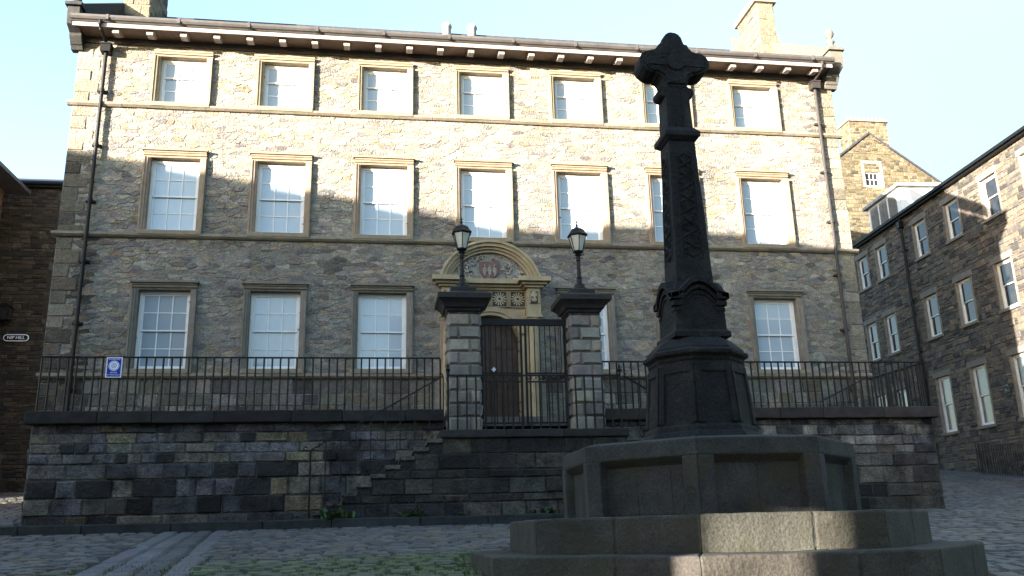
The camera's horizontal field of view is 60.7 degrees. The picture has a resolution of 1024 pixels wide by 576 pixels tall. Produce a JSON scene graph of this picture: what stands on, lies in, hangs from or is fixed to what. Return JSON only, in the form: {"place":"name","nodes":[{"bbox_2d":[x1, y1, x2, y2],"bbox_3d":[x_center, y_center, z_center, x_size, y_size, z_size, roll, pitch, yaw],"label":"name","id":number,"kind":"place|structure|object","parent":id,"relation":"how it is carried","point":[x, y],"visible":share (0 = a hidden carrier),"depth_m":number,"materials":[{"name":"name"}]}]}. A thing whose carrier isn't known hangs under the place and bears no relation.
{"place":"outdoors","nodes":[
{"label":"outdoors","id":0,"kind":"place"},
{"bbox_2d":[99,416,570,429],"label":"terrace paving","id":1,"kind":"structure","parent":0,"point":[519,426],"depth_m":20.38,"materials":[{"name":"stone"}]},
{"bbox_2d":[820,377,869,406],"bbox_3d":[8.927,3.198,23.427,1.417,1.630,0.056,1,-16,-9],"label":"stair handrail","id":2,"kind":"object","parent":1,"relation":"on","point":[847,394],"visible":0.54,"depth_m":23.53,"materials":[{"name":"black metal"}]},
{"bbox_2d":[3,511,1011,575],"bbox_3d":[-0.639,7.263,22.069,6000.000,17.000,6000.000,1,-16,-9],"label":"ground","id":3,"kind":"structure","parent":0,"point":[167,552],"depth_m":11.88,"materials":[{"name":"green plant"}]},
{"bbox_2d":[0,161,30,217],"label":"hipped house","id":4,"kind":"structure","parent":3,"relation":"on","point":[11,182],"depth_m":33.91,"materials":[{"name":"brick"}]},
{"bbox_2d":[0,178,62,492],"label":"lane house","id":5,"kind":"structure","parent":3,"relation":"on","point":[28,223],"depth_m":34.21,"materials":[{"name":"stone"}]},
{"bbox_2d":[0,303,13,325],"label":"wall lantern","id":6,"kind":"object","parent":5,"relation":"attached to","point":[6,309],"depth_m":33.55,"materials":[{"name":"black metal"}]},
{"bbox_2d":[3,334,28,340],"bbox_3d":[-19.123,1.918,33.726,0.920,0.270,0.032,1,-16,-9],"label":"street sign","id":7,"kind":"object","parent":5,"relation":"attached to","point":[15,337],"visible":1,"depth_m":33.72,"materials":[{"name":"black metal"}]},
{"bbox_2d":[20,409,444,525],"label":"retaining wall","id":8,"kind":"structure","parent":3,"relation":"on","point":[123,467],"depth_m":18.90,"materials":[{"name":"stone"}]},
{"bbox_2d":[35,356,440,410],"bbox_3d":[-5.938,2.144,19.552,8.696,1.220,0.056,1,-16,-9],"label":"iron railing","id":9,"kind":"object","parent":8,"relation":"on","point":[147,357],"visible":0.97,"depth_m":19.51,"materials":[{"name":"black metal"}]},
{"bbox_2d":[105,357,122,377],"bbox_3d":[-8.727,1.742,19.179,0.330,0.450,0.022,1,-16,-9],"label":"notice sign","id":10,"kind":"object","parent":9,"relation":"attached to","point":[113,367],"visible":1,"depth_m":19.17,"materials":[{"name":"blue metal"}]},
{"bbox_2d":[36,0,872,416],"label":"stone house","id":11,"kind":"structure","parent":3,"relation":"on","point":[230,188],"depth_m":24.49,"materials":[{"name":"beige stone"}]},
{"bbox_2d":[123,279,199,373],"bbox_3d":[-9.015,1.032,22.573,1.700,2.445,0.470,1,-16,-9],"label":"window","id":12,"kind":"structure","parent":11,"relation":"in","point":[162,318],"depth_m":22.66,"materials":[{"name":"white glass"}]},
{"bbox_2d":[136,147,208,234],"bbox_3d":[-9.110,-2.541,23.558,1.706,2.440,0.470,1,-16,-9],"label":"window","id":13,"kind":"structure","parent":11,"relation":"in","point":[171,199],"depth_m":23.64,"materials":[{"name":"white glass"}]},
{"bbox_2d":[149,49,213,107],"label":"window","id":14,"kind":"structure","parent":11,"relation":"in","point":[185,80],"depth_m":24.54,"materials":[{"name":"white glass"}]},
{"bbox_2d":[240,281,308,373],"bbox_3d":[-6.247,1.074,22.990,1.700,2.445,0.470,1,-16,-9],"label":"window","id":15,"kind":"structure","parent":11,"relation":"in","point":[273,309],"depth_m":23.08,"materials":[{"name":"white glass"}]},
{"bbox_2d":[247,151,313,237],"bbox_3d":[-6.341,-2.499,23.975,1.706,2.440,0.470,1,-16,-9],"label":"window","id":16,"kind":"structure","parent":11,"relation":"in","point":[280,187],"depth_m":24.07,"materials":[{"name":"white glass"}]},
{"bbox_2d":[255,54,314,111],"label":"window","id":17,"kind":"structure","parent":11,"relation":"in","point":[287,81],"depth_m":24.97,"materials":[{"name":"white glass"}]},
{"bbox_2d":[350,283,413,373],"bbox_3d":[-3.478,1.116,23.407,1.700,2.445,0.470,1,-16,-9],"label":"window","id":18,"kind":"structure","parent":11,"relation":"in","point":[381,313],"depth_m":23.50,"materials":[{"name":"white glass"}]},
{"bbox_2d":[353,155,414,239],"bbox_3d":[-3.573,-2.457,24.392,1.706,2.440,0.470,1,-16,-9],"label":"window","id":19,"kind":"structure","parent":11,"relation":"in","point":[382,184],"depth_m":24.49,"materials":[{"name":"white glass"}]},
{"bbox_2d":[357,60,412,117],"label":"window","id":20,"kind":"structure","parent":11,"relation":"in","point":[385,88],"depth_m":25.39,"materials":[{"name":"white glass"}]},
{"bbox_2d":[455,65,509,120],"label":"window","id":21,"kind":"structure","parent":11,"relation":"in","point":[484,90],"depth_m":25.81,"materials":[{"name":"white glass"}]},
{"bbox_2d":[453,159,513,243],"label":"window","id":22,"kind":"structure","parent":11,"relation":"in","point":[483,188],"depth_m":24.92,"materials":[{"name":"white glass"}]},
{"bbox_2d":[548,70,603,124],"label":"window","id":23,"kind":"structure","parent":11,"relation":"in","point":[572,94],"depth_m":26.22,"materials":[{"name":"white glass"}]},
{"bbox_2d":[550,162,610,243],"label":"window","id":24,"kind":"structure","parent":11,"relation":"in","point":[577,193],"depth_m":25.34,"materials":[{"name":"white glass"}]},
{"bbox_2d":[555,286,617,373],"bbox_3d":[2.059,1.199,24.241,1.700,2.445,0.470,1,-16,-9],"label":"window","id":25,"kind":"structure","parent":11,"relation":"in","point":[609,351],"depth_m":24.28,"materials":[{"name":"white paint"}]},
{"bbox_2d":[652,288,659,341],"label":"window","id":26,"kind":"structure","parent":11,"relation":"in","point":[655,290],"depth_m":24.46,"materials":[{"name":"white paint"}]},
{"bbox_2d":[639,81,693,127],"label":"window","id":27,"kind":"structure","parent":11,"relation":"in","point":[649,110],"depth_m":26.52,"materials":[{"name":"white paint"}]},
{"bbox_2d":[643,166,700,245],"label":"window","id":28,"kind":"structure","parent":11,"relation":"in","point":[653,178],"depth_m":25.64,"materials":[{"name":"white paint"}]},
{"bbox_2d":[727,79,781,132],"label":"window","id":29,"kind":"structure","parent":11,"relation":"in","point":[753,105],"depth_m":27.06,"materials":[{"name":"white glass"}]},
{"bbox_2d":[734,169,796,248],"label":"window","id":30,"kind":"structure","parent":11,"relation":"in","point":[763,196],"depth_m":26.16,"materials":[{"name":"glass"}]},
{"bbox_2d":[746,289,811,373],"bbox_3d":[7.596,1.282,25.074,1.700,2.445,0.470,1,-16,-9],"label":"window","id":31,"kind":"structure","parent":11,"relation":"in","point":[777,317],"depth_m":25.17,"materials":[{"name":"glass"}]},
{"bbox_2d":[605,406,945,509],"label":"retaining wall","id":32,"kind":"structure","parent":3,"relation":"on","point":[896,455],"depth_m":21.25,"materials":[{"name":"stone"}]},
{"bbox_2d":[601,361,930,407],"bbox_3d":[6.112,2.718,22.660,8.426,1.150,2.729,1,-16,-9],"label":"iron railing","id":33,"kind":"object","parent":32,"relation":"on","point":[886,375],"visible":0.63,"depth_m":21.70,"materials":[{"name":"black metal"}]},
{"bbox_2d":[836,116,941,243],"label":"gabled house","id":34,"kind":"structure","parent":3,"relation":"on","point":[874,165],"depth_m":55.12,"materials":[{"name":"stone"}]},
{"bbox_2d":[861,161,884,187],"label":"window","id":35,"kind":"structure","parent":34,"relation":"in","point":[870,179],"depth_m":54.97,"materials":[{"name":"white paint"}]},
{"bbox_2d":[852,126,1023,474],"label":"side house","id":36,"kind":"structure","parent":3,"relation":"on","point":[939,267],"depth_m":39.75,"materials":[{"name":"stone"}]},
{"bbox_2d":[854,249,871,293],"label":"window","id":37,"kind":"structure","parent":36,"relation":"in","point":[861,260],"depth_m":48.82,"materials":[{"name":"white glass"}]},
{"bbox_2d":[863,316,881,364],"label":"window","id":38,"kind":"structure","parent":36,"relation":"in","point":[871,328],"depth_m":47.82,"materials":[{"name":"grey glass"}]},
{"bbox_2d":[873,389,887,406],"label":"window","id":39,"kind":"structure","parent":36,"relation":"in","point":[885,393],"depth_m":46.88,"materials":[{"name":"grey glass"}]},
{"bbox_2d":[872,237,889,283],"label":"window","id":40,"kind":"structure","parent":36,"relation":"in","point":[880,251],"depth_m":46.84,"materials":[{"name":"grey glass"}]},
{"bbox_2d":[881,306,901,356],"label":"window","id":41,"kind":"structure","parent":36,"relation":"in","point":[889,317],"depth_m":45.81,"materials":[{"name":"grey glass"}]},
{"bbox_2d":[892,383,907,405],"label":"window","id":42,"kind":"structure","parent":36,"relation":"in","point":[904,388],"depth_m":44.85,"materials":[{"name":"grey glass"}]},
{"bbox_2d":[909,211,930,261],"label":"window","id":43,"kind":"structure","parent":36,"relation":"in","point":[921,245],"depth_m":43.04,"materials":[{"name":"white paint"}]},
{"bbox_2d":[920,286,943,341],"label":"window","id":44,"kind":"structure","parent":36,"relation":"in","point":[931,307],"depth_m":42.02,"materials":[{"name":"white glass"}]},
{"bbox_2d":[932,368,959,435],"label":"window","id":45,"kind":"structure","parent":36,"relation":"in","point":[949,421],"depth_m":40.89,"materials":[{"name":"white glass"}]},
{"bbox_2d":[939,190,963,244],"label":"window","id":46,"kind":"structure","parent":36,"relation":"in","point":[950,204],"depth_m":40.41,"materials":[{"name":"grey glass"}]},
{"bbox_2d":[952,269,978,328],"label":"window","id":47,"kind":"structure","parent":36,"relation":"in","point":[967,307],"depth_m":39.37,"materials":[{"name":"grey glass"}]},
{"bbox_2d":[966,357,996,429],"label":"window","id":48,"kind":"structure","parent":36,"relation":"in","point":[979,378],"depth_m":38.24,"materials":[{"name":"white paint"}]},
{"bbox_2d":[975,164,1003,223],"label":"window","id":49,"kind":"structure","parent":36,"relation":"in","point":[990,197],"depth_m":37.63,"materials":[{"name":"white glass"}]},
{"bbox_2d":[989,249,1020,313],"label":"window","id":50,"kind":"structure","parent":36,"relation":"in","point":[1003,268],"depth_m":36.60,"materials":[{"name":"white glass"}]},
{"bbox_2d":[1006,345,1023,421],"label":"window","id":51,"kind":"structure","parent":36,"relation":"in","point":[1016,361],"depth_m":35.74,"materials":[{"name":"white paint"}]},
{"bbox_2d":[1015,146,1023,186],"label":"window","id":52,"kind":"structure","parent":36,"relation":"in","point":[1019,153],"depth_m":35.43,"materials":[{"name":"white paint"}]},
{"bbox_2d":[0,475,1023,575],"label":"cobbled square","id":53,"kind":"structure","parent":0,"point":[971,509],"depth_m":13.06,"materials":[{"name":"grey stone"}]},
{"bbox_2d":[0,513,563,536],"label":"kerb","id":54,"kind":"structure","parent":53,"relation":"on","point":[137,528],"depth_m":17.29,"materials":[{"name":"stone"}]},
{"bbox_2d":[319,506,354,518],"bbox_3d":[-3.515,4.562,17.733,0.758,0.270,0.527,4,-16,-20],"label":"weed","id":55,"kind":"object","parent":54,"relation":"on","point":[324,512],"visible":0.8,"depth_m":17.67,"materials":[{"name":"green plant"}]},
{"bbox_2d":[397,507,426,516],"bbox_3d":[-2.054,4.620,18.004,0.604,0.228,0.483,-9,-17,25],"label":"weed","id":56,"kind":"object","parent":54,"relation":"on","point":[419,513],"visible":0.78,"depth_m":17.91,"materials":[{"name":"green plant"}]},
{"bbox_2d":[532,507,558,513],"bbox_3d":[0.678,4.690,18.419,0.660,0.174,0.387,1,-16,-9],"label":"weed","id":57,"kind":"object","parent":54,"relation":"on","point":[546,510],"visible":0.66,"depth_m":18.33,"materials":[{"name":"green plant"}]},
{"bbox_2d":[470,32,987,575],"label":"market cross","id":58,"kind":"object","parent":53,"relation":"on","point":[704,476],"visible":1,"depth_m":8.48,"materials":[{"name":"stone"}]},
{"bbox_2d":[0,0,1023,181],"label":"sky","id":59,"kind":"structure","parent":0,"point":[946,77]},
{"bbox_2d":[939,470,1023,482],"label":"pavement","id":60,"kind":"structure","parent":0,"point":[974,475],"depth_m":35.60,"materials":[{"name":"grey stone"}]},
{"bbox_2d":[974,443,1023,476],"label":"iron railing","id":61,"kind":"object","parent":60,"relation":"on","point":[980,457],"visible":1,"depth_m":35.75,"materials":[{"name":"black metal"}]},
{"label":"foot pavement","id":62,"kind":"structure","parent":0,"visible":0},
{"bbox_2d":[311,428,640,518],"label":"stone steps","id":63,"kind":"structure","parent":62,"relation":"on","point":[481,472],"depth_m":18.48,"materials":[{"name":"grey stone"}]},
{"bbox_2d":[303,373,443,517],"bbox_3d":[-2.891,3.335,18.368,2.939,3.139,0.056,1,-16,-9],"label":"stair handrail","id":64,"kind":"object","parent":63,"relation":"on","point":[371,416],"visible":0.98,"depth_m":18.38,"materials":[{"name":"black metal"}]},
{"bbox_2d":[435,286,490,429],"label":"gate pillar","id":65,"kind":"structure","parent":63,"relation":"on","point":[460,309],"depth_m":20.11,"materials":[{"name":"stone"}]},
{"bbox_2d":[452,217,471,286],"bbox_3d":[-1.210,-0.856,21.102,0.468,1.840,0.540,1,-16,-9],"label":"lamp post","id":66,"kind":"object","parent":65,"relation":"on","point":[461,233],"visible":0.96,"depth_m":21.05,"materials":[{"name":"black metal"}]},
{"bbox_2d":[480,318,566,424],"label":"iron gate","id":67,"kind":"structure","parent":65,"relation":"attached to","point":[520,323],"depth_m":20.59,"materials":[{"name":"black metal"}]},
{"bbox_2d":[446,364,623,429],"bbox_3d":[0.519,2.360,19.168,3.950,1.470,0.110,1,-16,-9],"label":"iron railing","id":68,"kind":"object","parent":63,"relation":"on","point":[557,375],"visible":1,"depth_m":19.14,"materials":[{"name":"black metal"}]},
{"bbox_2d":[550,288,611,428],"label":"gate pillar","id":69,"kind":"structure","parent":63,"relation":"on","point":[579,310],"depth_m":20.55,"materials":[{"name":"stone"}]},
{"bbox_2d":[567,220,587,287],"bbox_3d":[1.627,-0.813,21.529,0.468,1.840,0.540,1,-16,-9],"label":"lamp post","id":70,"kind":"object","parent":69,"relation":"on","point":[576,236],"visible":0.93,"depth_m":21.48,"materials":[{"name":"black metal"}]},
{"bbox_2d":[623,373,646,429],"bbox_3d":[3.974,3.439,19.401,2.919,3.139,0.056,1,-16,-9],"label":"stair handrail","id":71,"kind":"object","parent":63,"relation":"on","point":[631,380],"visible":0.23,"depth_m":19.49,"materials":[{"name":"black metal"}]}
]}

